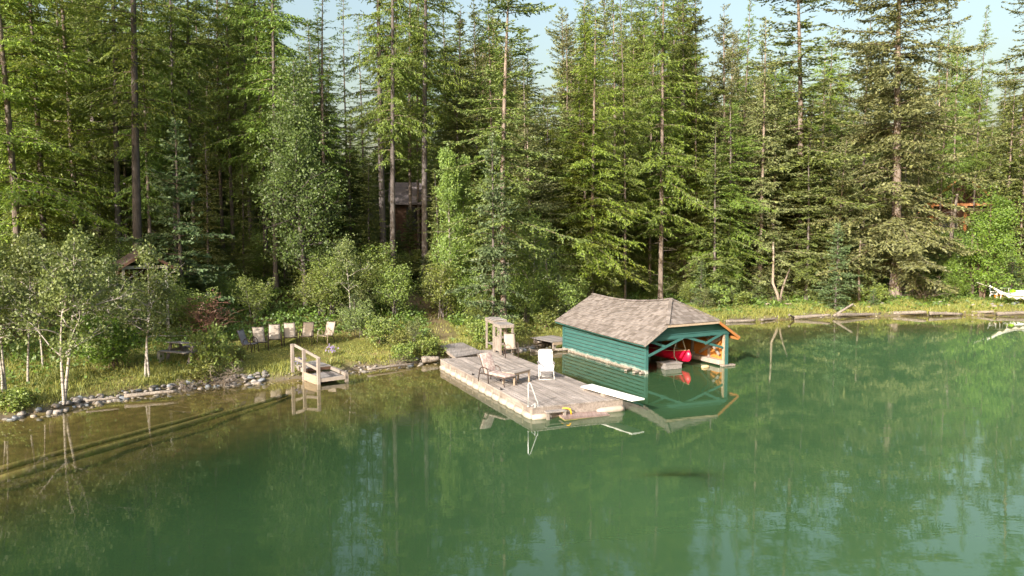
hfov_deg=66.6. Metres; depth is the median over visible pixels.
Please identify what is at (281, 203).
fir tree
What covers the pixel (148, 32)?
larch tree
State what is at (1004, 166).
fir tree
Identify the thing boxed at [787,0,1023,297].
spruce tree
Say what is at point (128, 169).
larch tree
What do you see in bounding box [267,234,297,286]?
young spruce
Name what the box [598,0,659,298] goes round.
larch tree
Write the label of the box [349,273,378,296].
shrub
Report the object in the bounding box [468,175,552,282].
alder tree
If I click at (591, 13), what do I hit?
larch tree
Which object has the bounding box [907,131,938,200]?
fir tree
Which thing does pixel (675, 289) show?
shrub
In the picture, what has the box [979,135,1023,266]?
young fir
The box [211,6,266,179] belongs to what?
larch tree
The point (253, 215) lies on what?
young spruce
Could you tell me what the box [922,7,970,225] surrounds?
larch tree
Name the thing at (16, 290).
alder bush
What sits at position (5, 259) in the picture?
alder bush
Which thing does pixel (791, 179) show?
larch tree
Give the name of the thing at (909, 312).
driftwood log
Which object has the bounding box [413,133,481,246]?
young fir
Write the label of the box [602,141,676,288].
fir tree
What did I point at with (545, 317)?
shrub
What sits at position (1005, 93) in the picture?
larch tree
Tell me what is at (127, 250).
alder bush
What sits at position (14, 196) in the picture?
larch tree
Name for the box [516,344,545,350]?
driftwood log
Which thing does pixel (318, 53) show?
larch tree
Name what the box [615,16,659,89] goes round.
larch tree
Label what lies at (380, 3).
larch tree
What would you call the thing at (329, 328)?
sling chair
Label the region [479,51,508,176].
larch tree
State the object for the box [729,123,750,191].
young fir
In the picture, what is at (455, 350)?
gangway
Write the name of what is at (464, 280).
alder bush
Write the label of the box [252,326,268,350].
sling chair
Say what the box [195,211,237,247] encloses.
alder bush
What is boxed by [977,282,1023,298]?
hammock
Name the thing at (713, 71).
spruce tree
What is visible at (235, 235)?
alder bush
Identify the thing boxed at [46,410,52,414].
shore stone
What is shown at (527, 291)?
alder bush
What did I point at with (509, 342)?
sling chair
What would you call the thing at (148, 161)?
larch tree
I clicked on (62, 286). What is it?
birch tree
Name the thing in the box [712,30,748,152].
spruce tree
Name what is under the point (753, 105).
spruce tree
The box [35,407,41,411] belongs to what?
shore stone
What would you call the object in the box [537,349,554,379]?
recliner chair
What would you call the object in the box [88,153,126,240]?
fir tree
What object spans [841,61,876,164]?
pine tree
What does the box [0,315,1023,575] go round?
lake water
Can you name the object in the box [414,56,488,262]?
fir tree
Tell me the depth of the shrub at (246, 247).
50.67 m
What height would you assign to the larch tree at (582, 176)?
13.624 m
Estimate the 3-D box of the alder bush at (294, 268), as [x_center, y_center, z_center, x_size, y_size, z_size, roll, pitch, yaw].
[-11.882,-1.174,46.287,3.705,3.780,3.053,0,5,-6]
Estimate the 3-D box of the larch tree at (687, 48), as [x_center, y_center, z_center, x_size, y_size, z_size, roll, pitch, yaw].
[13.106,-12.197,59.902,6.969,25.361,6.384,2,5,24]
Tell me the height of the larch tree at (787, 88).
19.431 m
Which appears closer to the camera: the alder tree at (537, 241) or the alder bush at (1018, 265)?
the alder tree at (537, 241)
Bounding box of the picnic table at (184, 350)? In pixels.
[157,341,200,363]
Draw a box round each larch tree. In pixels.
[0,0,45,202]
[0,0,131,269]
[0,0,132,291]
[0,0,158,233]
[0,50,33,164]
[0,69,27,180]
[8,0,112,234]
[15,7,62,159]
[26,0,98,161]
[42,0,126,235]
[49,17,118,202]
[54,1,128,158]
[62,0,210,250]
[65,0,168,248]
[84,70,141,235]
[103,0,188,252]
[111,0,161,208]
[114,0,233,267]
[140,0,237,260]
[140,19,162,110]
[140,70,155,158]
[141,1,177,151]
[142,25,181,138]
[155,21,204,137]
[163,0,237,204]
[165,1,218,217]
[167,46,205,194]
[176,0,256,251]
[183,0,268,259]
[192,0,280,241]
[203,0,345,288]
[208,26,269,225]
[211,0,313,277]
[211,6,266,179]
[232,92,294,236]
[234,0,300,214]
[278,52,341,163]
[283,0,364,240]
[291,18,361,196]
[297,12,348,171]
[308,89,358,197]
[314,44,354,181]
[318,0,370,223]
[336,0,448,255]
[340,19,384,226]
[351,0,435,275]
[351,105,371,181]
[353,2,422,189]
[356,133,373,186]
[368,73,421,204]
[370,147,403,196]
[371,0,454,250]
[377,4,439,168]
[383,0,480,278]
[389,0,445,252]
[406,0,435,180]
[414,0,484,201]
[415,43,479,229]
[419,44,460,179]
[427,59,481,215]
[447,17,469,130]
[450,0,538,245]
[479,43,551,175]
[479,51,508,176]
[500,40,561,177]
[505,108,544,218]
[519,105,565,240]
[531,106,654,297]
[537,9,649,295]
[537,88,626,276]
[539,42,616,190]
[544,39,602,175]
[544,122,620,262]
[549,49,576,138]
[556,0,609,175]
[563,5,604,138]
[566,0,611,107]
[589,0,670,245]
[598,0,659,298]
[602,36,646,229]
[606,0,642,80]
[610,0,664,199]
[610,0,719,298]
[611,22,649,156]
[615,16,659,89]
[618,12,733,234]
[619,1,679,243]
[625,0,698,283]
[633,76,704,270]
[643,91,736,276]
[645,64,717,244]
[648,0,730,277]
[653,0,710,140]
[655,75,739,276]
[659,4,713,168]
[663,142,717,274]
[669,157,768,292]
[672,100,779,285]
[726,0,762,176]
[749,121,829,283]
[760,60,793,167]
[765,134,825,268]
[766,47,797,122]
[779,72,804,121]
[781,53,825,180]
[803,28,871,189]
[803,97,817,152]
[805,39,850,179]
[841,57,861,180]
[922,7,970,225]
[926,41,965,189]
[930,30,975,227]
[937,27,975,180]
[958,5,997,211]
[960,81,987,177]
[971,59,998,183]
[979,91,1007,188]
[981,61,1022,189]
[1005,58,1022,112]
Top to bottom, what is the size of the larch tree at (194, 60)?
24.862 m
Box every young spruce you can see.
[72,218,107,275]
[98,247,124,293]
[118,117,239,316]
[239,211,261,248]
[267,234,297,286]
[343,294,366,325]
[373,275,396,310]
[395,229,403,255]
[413,254,433,296]
[444,132,530,321]
[540,275,569,317]
[690,261,718,308]
[806,222,863,310]
[866,289,880,306]
[996,258,1023,289]
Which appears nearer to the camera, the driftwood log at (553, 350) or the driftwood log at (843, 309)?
the driftwood log at (553, 350)
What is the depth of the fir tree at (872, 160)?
98.85 m
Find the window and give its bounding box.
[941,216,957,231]
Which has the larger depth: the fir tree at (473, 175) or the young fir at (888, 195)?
the young fir at (888, 195)
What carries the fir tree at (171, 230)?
on the ground at (376, 392)
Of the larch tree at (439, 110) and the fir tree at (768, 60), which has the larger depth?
the fir tree at (768, 60)
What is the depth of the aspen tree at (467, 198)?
47.61 m
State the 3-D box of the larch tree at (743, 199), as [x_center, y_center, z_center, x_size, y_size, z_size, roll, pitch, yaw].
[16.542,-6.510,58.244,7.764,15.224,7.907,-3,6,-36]
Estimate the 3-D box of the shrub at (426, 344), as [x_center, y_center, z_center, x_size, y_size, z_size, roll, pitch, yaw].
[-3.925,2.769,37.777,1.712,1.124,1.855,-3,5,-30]
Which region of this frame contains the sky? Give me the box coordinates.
[19,0,1023,203]
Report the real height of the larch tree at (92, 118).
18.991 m
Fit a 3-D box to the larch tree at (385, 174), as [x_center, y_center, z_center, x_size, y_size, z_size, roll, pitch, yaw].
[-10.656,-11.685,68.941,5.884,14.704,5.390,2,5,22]
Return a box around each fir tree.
[2,3,34,161]
[35,0,155,242]
[44,19,114,233]
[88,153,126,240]
[91,5,162,244]
[122,140,169,233]
[129,174,180,233]
[131,137,231,267]
[141,0,180,180]
[152,143,224,258]
[167,12,254,230]
[176,132,241,286]
[185,186,219,258]
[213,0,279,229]
[213,159,267,284]
[219,108,278,236]
[255,129,311,230]
[283,195,312,246]
[288,44,316,195]
[293,151,360,270]
[330,120,385,277]
[331,130,389,233]
[339,113,360,190]
[344,155,399,267]
[357,149,378,215]
[358,1,406,207]
[367,170,396,218]
[377,117,414,216]
[407,168,454,292]
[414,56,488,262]
[415,4,489,244]
[419,29,513,241]
[420,20,471,182]
[430,144,484,283]
[455,0,486,146]
[505,60,555,248]
[511,89,563,236]
[539,80,649,298]
[540,133,558,235]
[593,25,632,151]
[594,155,649,290]
[596,32,629,153]
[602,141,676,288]
[603,129,664,294]
[611,47,660,240]
[626,14,717,270]
[680,121,752,299]
[722,74,746,144]
[740,38,789,121]
[741,147,815,292]
[750,51,786,146]
[768,95,868,295]
[775,147,845,299]
[780,86,797,146]
[800,152,892,295]
[811,135,829,224]
[816,73,850,177]
[816,135,858,249]
[818,126,866,230]
[822,93,860,251]
[835,131,875,244]
[859,128,891,219]
[866,142,882,215]
[877,144,927,220]
[901,120,951,198]
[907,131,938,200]
[964,127,1016,224]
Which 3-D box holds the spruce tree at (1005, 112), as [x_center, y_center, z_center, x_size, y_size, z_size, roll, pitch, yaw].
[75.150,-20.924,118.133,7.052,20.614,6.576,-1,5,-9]
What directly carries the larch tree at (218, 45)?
on the ground at (376, 392)
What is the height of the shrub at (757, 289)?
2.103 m
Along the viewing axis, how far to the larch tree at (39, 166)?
42.48 m
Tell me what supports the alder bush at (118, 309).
on the ground at (376, 392)
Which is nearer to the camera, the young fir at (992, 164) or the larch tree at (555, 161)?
the larch tree at (555, 161)
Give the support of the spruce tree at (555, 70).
on the ground at (376, 392)
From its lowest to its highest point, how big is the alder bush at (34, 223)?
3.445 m
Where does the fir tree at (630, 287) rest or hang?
on the ground at (376, 392)
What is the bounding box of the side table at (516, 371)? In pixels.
[502,367,530,385]
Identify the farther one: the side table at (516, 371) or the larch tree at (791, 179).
the larch tree at (791, 179)
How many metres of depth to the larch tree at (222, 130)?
59.26 m
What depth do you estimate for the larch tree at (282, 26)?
46.08 m
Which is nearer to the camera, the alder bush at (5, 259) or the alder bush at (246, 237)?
the alder bush at (5, 259)
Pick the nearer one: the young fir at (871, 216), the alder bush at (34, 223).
the alder bush at (34, 223)
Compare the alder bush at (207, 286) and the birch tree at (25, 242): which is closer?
the birch tree at (25, 242)
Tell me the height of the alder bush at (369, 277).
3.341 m
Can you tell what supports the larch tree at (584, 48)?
on the ground at (376, 392)
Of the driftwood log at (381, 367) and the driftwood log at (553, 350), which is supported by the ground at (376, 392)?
the driftwood log at (381, 367)
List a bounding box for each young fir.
[129,133,199,261]
[154,154,226,252]
[286,134,363,266]
[295,152,357,260]
[343,173,376,234]
[370,197,408,253]
[396,207,421,270]
[412,137,480,277]
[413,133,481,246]
[427,167,435,228]
[590,133,631,239]
[620,130,669,281]
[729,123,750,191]
[836,157,869,243]
[855,187,886,229]
[866,144,928,221]
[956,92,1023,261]
[965,121,1007,197]
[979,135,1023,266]
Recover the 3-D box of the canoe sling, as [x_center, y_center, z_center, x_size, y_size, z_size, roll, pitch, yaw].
[7.902,2.678,36.699,0.704,1.608,0.052,-2,5,-25]
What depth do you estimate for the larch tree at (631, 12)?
85.56 m
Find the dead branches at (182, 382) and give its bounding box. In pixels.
[173,376,201,393]
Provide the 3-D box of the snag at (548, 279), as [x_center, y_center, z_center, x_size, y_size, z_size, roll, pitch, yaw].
[2.724,0.098,48.563,0.561,3.691,1.690,4,6,42]
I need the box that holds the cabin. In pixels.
[388,182,421,253]
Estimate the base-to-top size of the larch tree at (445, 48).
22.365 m
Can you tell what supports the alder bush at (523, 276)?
on the ground at (376, 392)
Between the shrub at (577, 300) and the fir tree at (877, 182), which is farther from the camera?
the fir tree at (877, 182)
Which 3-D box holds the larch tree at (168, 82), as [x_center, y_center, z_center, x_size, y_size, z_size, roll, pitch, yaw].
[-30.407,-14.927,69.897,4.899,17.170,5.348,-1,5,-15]
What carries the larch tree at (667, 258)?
on the ground at (376, 392)
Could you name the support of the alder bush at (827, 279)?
on the ground at (376, 392)
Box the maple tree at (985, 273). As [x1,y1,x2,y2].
[934,182,1023,298]
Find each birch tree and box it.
[0,220,82,381]
[0,224,135,404]
[0,243,53,391]
[2,226,66,367]
[30,236,119,357]
[97,236,197,376]
[318,233,376,307]
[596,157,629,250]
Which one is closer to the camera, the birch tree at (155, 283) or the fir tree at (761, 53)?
the birch tree at (155, 283)
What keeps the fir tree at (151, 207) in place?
on the ground at (376, 392)
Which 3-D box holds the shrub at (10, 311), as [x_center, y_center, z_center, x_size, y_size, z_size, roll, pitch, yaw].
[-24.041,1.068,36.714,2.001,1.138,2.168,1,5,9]
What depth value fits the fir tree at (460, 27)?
61.80 m
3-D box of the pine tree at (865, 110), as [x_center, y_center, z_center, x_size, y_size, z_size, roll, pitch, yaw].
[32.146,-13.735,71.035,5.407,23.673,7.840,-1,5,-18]
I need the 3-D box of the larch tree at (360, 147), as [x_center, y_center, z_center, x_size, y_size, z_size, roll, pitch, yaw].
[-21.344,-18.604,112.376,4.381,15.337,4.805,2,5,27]
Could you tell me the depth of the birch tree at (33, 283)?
31.13 m
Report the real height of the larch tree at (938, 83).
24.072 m
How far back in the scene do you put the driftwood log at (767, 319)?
53.96 m
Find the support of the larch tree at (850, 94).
on the ground at (376, 392)
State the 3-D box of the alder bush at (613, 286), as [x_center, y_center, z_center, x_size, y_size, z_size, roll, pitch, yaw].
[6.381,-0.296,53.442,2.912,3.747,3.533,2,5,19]
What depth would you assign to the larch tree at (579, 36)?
84.61 m
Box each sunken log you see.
[0,393,287,483]
[0,408,223,471]
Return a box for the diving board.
[581,384,644,401]
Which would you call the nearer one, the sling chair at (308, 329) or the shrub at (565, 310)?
the sling chair at (308, 329)
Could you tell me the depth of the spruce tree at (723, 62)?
64.74 m
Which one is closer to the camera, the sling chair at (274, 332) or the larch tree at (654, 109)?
the sling chair at (274, 332)
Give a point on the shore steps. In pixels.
(318, 377)
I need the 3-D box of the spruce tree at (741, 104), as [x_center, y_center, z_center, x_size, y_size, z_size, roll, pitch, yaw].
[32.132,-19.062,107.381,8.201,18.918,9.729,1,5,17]
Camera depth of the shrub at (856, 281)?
60.70 m
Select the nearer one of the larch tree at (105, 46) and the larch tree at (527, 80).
the larch tree at (105, 46)
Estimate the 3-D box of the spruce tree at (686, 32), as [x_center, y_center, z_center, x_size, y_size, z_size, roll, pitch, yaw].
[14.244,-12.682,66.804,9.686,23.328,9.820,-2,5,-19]
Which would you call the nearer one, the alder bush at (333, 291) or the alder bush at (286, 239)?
the alder bush at (333, 291)
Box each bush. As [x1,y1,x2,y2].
[0,204,62,239]
[0,238,27,282]
[1,274,32,303]
[42,224,118,272]
[49,241,61,258]
[66,251,147,331]
[73,314,145,368]
[90,231,146,268]
[95,285,156,330]
[106,257,191,321]
[110,281,164,326]
[134,254,198,283]
[149,284,219,331]
[169,289,239,335]
[189,277,224,295]
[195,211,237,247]
[209,273,245,305]
[220,225,269,244]
[224,219,272,252]
[228,272,278,318]
[248,225,296,258]
[253,247,294,277]
[268,227,315,274]
[283,238,337,289]
[285,265,355,315]
[298,255,349,284]
[302,252,359,317]
[347,239,409,299]
[351,252,394,304]
[352,215,389,244]
[367,261,423,318]
[387,246,420,269]
[389,250,431,280]
[410,258,467,318]
[438,262,490,316]
[461,294,499,320]
[475,275,510,314]
[497,273,556,323]
[499,262,550,297]
[507,265,554,313]
[536,267,585,314]
[544,251,593,290]
[552,274,591,309]
[594,263,625,298]
[609,251,630,286]
[629,241,666,290]
[635,266,677,289]
[643,282,670,296]
[675,277,709,302]
[688,263,719,283]
[724,274,745,292]
[741,250,767,277]
[811,271,845,295]
[909,248,943,274]
[928,254,948,277]
[930,252,980,283]
[994,255,1023,282]
[1005,252,1023,281]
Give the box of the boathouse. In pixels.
[554,293,739,373]
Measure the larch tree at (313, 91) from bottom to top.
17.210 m
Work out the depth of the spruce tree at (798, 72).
61.35 m
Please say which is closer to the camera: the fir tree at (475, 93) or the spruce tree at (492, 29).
the fir tree at (475, 93)
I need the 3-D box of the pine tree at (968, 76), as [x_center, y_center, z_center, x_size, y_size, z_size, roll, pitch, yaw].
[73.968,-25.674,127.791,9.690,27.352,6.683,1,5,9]
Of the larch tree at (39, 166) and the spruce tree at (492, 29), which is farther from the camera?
the spruce tree at (492, 29)
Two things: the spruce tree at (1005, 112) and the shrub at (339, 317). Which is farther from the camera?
the spruce tree at (1005, 112)
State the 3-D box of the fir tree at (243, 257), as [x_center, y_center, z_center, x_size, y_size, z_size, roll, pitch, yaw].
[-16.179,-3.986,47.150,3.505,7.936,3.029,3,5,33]
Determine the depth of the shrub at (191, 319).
38.36 m
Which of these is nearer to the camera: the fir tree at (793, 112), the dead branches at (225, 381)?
the dead branches at (225, 381)
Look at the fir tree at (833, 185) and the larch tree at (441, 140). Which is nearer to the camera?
the larch tree at (441, 140)
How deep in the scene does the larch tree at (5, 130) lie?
58.09 m
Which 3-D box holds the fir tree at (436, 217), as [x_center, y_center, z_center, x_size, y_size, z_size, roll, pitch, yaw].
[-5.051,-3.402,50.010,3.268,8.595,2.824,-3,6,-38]
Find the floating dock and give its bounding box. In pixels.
[439,349,624,419]
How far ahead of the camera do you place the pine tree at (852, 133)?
119.87 m
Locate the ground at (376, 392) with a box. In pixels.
[0,212,1023,495]
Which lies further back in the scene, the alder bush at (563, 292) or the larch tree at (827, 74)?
the larch tree at (827, 74)
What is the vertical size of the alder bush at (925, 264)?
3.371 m
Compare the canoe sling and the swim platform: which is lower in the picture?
the swim platform
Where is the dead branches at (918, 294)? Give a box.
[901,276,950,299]
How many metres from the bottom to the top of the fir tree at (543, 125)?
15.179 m
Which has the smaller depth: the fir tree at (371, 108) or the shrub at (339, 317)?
the shrub at (339, 317)
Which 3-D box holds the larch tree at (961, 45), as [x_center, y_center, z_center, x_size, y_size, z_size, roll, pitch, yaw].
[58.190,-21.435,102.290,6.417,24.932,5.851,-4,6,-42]
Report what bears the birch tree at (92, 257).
on the ground at (376, 392)
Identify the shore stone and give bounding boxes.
[17,411,26,415]
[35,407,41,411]
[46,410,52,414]
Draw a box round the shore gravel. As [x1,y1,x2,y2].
[0,311,993,416]
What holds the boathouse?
on the lake water
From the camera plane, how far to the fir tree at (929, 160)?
99.00 m
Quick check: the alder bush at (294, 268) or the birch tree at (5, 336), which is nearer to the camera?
the birch tree at (5, 336)
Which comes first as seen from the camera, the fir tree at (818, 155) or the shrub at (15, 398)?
the shrub at (15, 398)
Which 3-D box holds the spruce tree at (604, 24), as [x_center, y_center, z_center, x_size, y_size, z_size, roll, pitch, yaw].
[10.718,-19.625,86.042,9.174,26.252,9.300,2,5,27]
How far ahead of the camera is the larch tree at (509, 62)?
70.89 m
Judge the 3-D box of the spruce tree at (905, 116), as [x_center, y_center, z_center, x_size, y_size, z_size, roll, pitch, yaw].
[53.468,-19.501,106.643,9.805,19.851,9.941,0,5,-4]
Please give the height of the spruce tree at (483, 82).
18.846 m
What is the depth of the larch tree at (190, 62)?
64.20 m
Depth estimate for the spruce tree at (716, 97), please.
80.06 m
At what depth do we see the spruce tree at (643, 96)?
68.85 m
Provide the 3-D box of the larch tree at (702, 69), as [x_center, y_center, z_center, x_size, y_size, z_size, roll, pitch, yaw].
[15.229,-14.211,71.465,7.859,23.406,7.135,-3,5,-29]
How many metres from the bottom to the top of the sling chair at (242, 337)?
1.068 m
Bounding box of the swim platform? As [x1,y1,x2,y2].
[558,407,609,420]
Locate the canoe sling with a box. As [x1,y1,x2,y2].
[673,339,685,361]
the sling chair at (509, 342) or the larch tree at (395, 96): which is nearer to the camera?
the sling chair at (509, 342)
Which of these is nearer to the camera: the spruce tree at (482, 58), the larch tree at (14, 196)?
the larch tree at (14, 196)
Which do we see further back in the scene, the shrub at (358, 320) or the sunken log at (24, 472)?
the shrub at (358, 320)
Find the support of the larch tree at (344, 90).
on the ground at (376, 392)
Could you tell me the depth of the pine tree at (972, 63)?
131.18 m
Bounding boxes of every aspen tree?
[426,145,473,317]
[444,154,479,311]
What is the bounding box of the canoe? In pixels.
[648,343,690,361]
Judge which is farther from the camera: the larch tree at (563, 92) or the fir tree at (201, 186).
the larch tree at (563, 92)
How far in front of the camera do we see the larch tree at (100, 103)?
55.19 m
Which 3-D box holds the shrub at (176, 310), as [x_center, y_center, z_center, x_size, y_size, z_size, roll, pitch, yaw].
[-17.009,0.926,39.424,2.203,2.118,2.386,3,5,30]
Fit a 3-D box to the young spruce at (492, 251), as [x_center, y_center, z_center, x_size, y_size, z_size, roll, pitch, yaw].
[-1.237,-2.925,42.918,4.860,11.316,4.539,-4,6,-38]
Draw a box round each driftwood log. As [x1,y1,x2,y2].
[85,397,118,401]
[124,389,176,397]
[367,363,413,370]
[421,356,439,363]
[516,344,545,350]
[530,348,567,352]
[725,319,755,322]
[760,318,776,320]
[793,314,830,318]
[832,303,853,316]
[835,313,880,316]
[886,310,926,314]
[928,312,962,314]
[971,310,993,313]
[995,311,1023,315]
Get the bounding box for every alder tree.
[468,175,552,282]
[497,207,569,318]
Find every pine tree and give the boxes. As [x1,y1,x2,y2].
[826,6,903,245]
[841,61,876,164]
[845,117,857,189]
[883,63,953,167]
[901,101,931,184]
[930,57,992,151]
[940,46,991,167]
[946,60,998,144]
[956,81,996,176]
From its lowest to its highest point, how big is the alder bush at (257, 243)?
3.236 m
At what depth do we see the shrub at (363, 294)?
43.25 m
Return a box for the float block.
[656,360,681,369]
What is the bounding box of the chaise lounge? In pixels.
[478,352,516,387]
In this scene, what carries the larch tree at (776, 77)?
on the ground at (376, 392)
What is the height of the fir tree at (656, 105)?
21.810 m
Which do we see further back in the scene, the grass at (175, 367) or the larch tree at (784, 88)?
the larch tree at (784, 88)
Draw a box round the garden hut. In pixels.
[113,250,174,333]
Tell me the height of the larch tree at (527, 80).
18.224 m
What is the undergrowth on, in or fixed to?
on the ground at (376, 392)
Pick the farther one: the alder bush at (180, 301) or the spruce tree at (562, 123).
the spruce tree at (562, 123)
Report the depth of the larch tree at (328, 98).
49.34 m
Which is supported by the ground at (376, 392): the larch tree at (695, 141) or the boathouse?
the larch tree at (695, 141)
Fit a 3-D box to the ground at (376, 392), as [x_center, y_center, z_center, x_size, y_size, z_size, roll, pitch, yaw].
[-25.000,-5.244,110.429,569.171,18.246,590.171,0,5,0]
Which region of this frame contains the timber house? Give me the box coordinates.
[918,178,992,231]
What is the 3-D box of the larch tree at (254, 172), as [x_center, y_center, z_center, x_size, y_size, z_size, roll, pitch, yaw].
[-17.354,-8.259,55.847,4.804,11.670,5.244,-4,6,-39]
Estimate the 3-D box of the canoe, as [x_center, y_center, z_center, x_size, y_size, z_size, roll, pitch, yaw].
[7.154,2.985,38.310,0.917,0.627,5.220,-2,5,-25]
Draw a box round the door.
[406,207,416,230]
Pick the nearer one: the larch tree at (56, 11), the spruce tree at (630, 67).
the larch tree at (56, 11)
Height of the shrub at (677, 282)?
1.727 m
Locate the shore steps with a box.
[290,344,348,389]
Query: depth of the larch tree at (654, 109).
58.99 m
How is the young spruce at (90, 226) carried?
on the ground at (376, 392)
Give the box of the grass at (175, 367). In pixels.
[0,281,1023,413]
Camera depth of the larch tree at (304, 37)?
64.77 m
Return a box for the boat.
[1005,289,1023,293]
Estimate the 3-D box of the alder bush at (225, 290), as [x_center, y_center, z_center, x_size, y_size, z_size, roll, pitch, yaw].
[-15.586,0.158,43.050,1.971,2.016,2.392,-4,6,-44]
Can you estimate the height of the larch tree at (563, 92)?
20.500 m
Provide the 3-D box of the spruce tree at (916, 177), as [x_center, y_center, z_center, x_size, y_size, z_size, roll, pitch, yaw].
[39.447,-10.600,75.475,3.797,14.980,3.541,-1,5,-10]
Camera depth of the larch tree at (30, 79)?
63.28 m
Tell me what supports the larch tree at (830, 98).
on the ground at (376, 392)
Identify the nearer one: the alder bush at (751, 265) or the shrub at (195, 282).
the shrub at (195, 282)
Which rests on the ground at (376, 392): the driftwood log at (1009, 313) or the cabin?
the cabin
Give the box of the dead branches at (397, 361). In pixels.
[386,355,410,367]
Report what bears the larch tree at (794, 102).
on the ground at (376, 392)
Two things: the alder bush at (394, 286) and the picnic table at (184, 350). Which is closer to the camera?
the picnic table at (184, 350)
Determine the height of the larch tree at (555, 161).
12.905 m
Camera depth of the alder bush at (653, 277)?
60.15 m
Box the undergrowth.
[0,224,1023,391]
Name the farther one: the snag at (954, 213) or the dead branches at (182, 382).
the snag at (954, 213)
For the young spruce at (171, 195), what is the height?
10.750 m
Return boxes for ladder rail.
[527,382,538,407]
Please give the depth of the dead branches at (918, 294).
61.17 m
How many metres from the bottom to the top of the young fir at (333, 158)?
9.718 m
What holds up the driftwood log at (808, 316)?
on the lake water
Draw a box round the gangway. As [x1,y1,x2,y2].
[440,342,482,357]
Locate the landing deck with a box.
[530,335,561,348]
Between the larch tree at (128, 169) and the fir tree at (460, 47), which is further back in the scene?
the fir tree at (460, 47)
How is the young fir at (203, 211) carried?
on the ground at (376, 392)
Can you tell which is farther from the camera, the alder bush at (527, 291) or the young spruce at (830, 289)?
the young spruce at (830, 289)
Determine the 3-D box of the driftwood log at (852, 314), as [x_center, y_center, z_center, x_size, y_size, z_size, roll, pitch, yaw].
[25.000,1.880,56.191,4.275,0.367,0.290,-2,5,-23]
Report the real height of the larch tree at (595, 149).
20.004 m
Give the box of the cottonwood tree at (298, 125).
[232,41,356,306]
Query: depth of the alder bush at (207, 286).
42.70 m
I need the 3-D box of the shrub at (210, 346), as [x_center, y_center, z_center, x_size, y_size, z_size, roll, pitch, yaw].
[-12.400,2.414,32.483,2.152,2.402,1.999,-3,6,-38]
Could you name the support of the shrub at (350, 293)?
on the ground at (376, 392)
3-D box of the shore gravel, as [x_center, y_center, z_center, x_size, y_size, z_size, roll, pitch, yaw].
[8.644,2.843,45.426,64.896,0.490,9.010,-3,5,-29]
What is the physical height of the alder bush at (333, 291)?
3.770 m
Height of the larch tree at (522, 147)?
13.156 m
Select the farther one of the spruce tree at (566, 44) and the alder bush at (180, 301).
the spruce tree at (566, 44)
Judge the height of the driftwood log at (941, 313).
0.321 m
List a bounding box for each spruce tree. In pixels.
[424,0,591,315]
[467,36,492,146]
[469,6,519,148]
[471,50,488,148]
[475,39,523,176]
[479,98,576,282]
[483,127,588,289]
[497,73,533,176]
[530,14,598,216]
[531,99,620,257]
[532,7,577,174]
[582,0,620,141]
[596,25,654,132]
[618,79,667,253]
[641,3,743,264]
[644,163,724,292]
[680,0,732,208]
[692,41,727,154]
[699,3,765,266]
[702,75,791,280]
[705,65,727,141]
[706,85,728,157]
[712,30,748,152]
[721,28,750,121]
[724,88,842,297]
[724,103,794,273]
[726,16,796,297]
[727,0,905,289]
[729,82,752,133]
[734,65,756,97]
[735,64,777,159]
[784,138,890,296]
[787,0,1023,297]
[808,71,840,181]
[834,67,858,139]
[857,58,902,207]
[884,78,930,192]
[901,100,935,230]
[925,52,963,195]
[933,29,962,197]
[948,0,1023,246]
[993,80,1019,190]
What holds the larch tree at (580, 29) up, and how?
on the ground at (376, 392)
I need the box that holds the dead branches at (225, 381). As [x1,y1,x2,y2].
[200,361,248,389]
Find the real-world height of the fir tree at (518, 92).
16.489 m
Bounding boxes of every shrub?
[0,301,28,321]
[0,383,42,414]
[155,288,196,326]
[174,302,203,327]
[184,268,213,291]
[185,274,225,302]
[185,355,225,384]
[186,318,244,372]
[218,244,236,257]
[224,239,259,264]
[226,344,253,360]
[284,270,312,298]
[333,304,359,324]
[334,286,382,315]
[336,296,381,339]
[338,284,360,304]
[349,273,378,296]
[358,312,396,346]
[382,327,418,351]
[389,340,417,361]
[403,314,421,340]
[412,333,447,357]
[462,315,491,340]
[471,317,513,347]
[507,317,531,335]
[530,305,559,328]
[549,303,570,315]
[564,292,583,312]
[594,283,618,296]
[594,286,620,297]
[664,275,694,292]
[665,280,682,298]
[690,277,737,306]
[691,285,718,307]
[720,281,741,302]
[729,291,752,306]
[739,277,769,298]
[786,273,820,296]
[840,273,873,298]
[856,282,900,301]
[907,271,947,297]
[940,256,973,295]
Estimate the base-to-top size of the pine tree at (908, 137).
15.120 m
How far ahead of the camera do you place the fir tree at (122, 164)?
52.60 m
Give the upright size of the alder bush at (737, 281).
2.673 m
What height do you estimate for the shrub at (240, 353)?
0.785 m
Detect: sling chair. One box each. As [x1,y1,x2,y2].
[237,329,259,352]
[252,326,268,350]
[268,324,281,345]
[283,322,297,345]
[299,322,314,344]
[317,321,335,343]
[503,333,518,357]
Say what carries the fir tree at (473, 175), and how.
on the ground at (376, 392)
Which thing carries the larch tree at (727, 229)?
on the ground at (376, 392)
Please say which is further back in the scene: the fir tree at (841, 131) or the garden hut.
the fir tree at (841, 131)
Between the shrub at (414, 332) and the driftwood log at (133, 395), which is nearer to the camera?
the driftwood log at (133, 395)
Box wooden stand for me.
[485,317,513,354]
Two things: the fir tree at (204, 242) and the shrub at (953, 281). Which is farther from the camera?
the shrub at (953, 281)
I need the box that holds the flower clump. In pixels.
[325,344,338,354]
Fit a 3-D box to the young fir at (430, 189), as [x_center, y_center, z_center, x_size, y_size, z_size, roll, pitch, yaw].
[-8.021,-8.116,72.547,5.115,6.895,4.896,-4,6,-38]
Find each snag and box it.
[545,260,555,311]
[766,242,790,304]
[856,240,866,300]
[944,194,960,276]
[970,224,974,295]

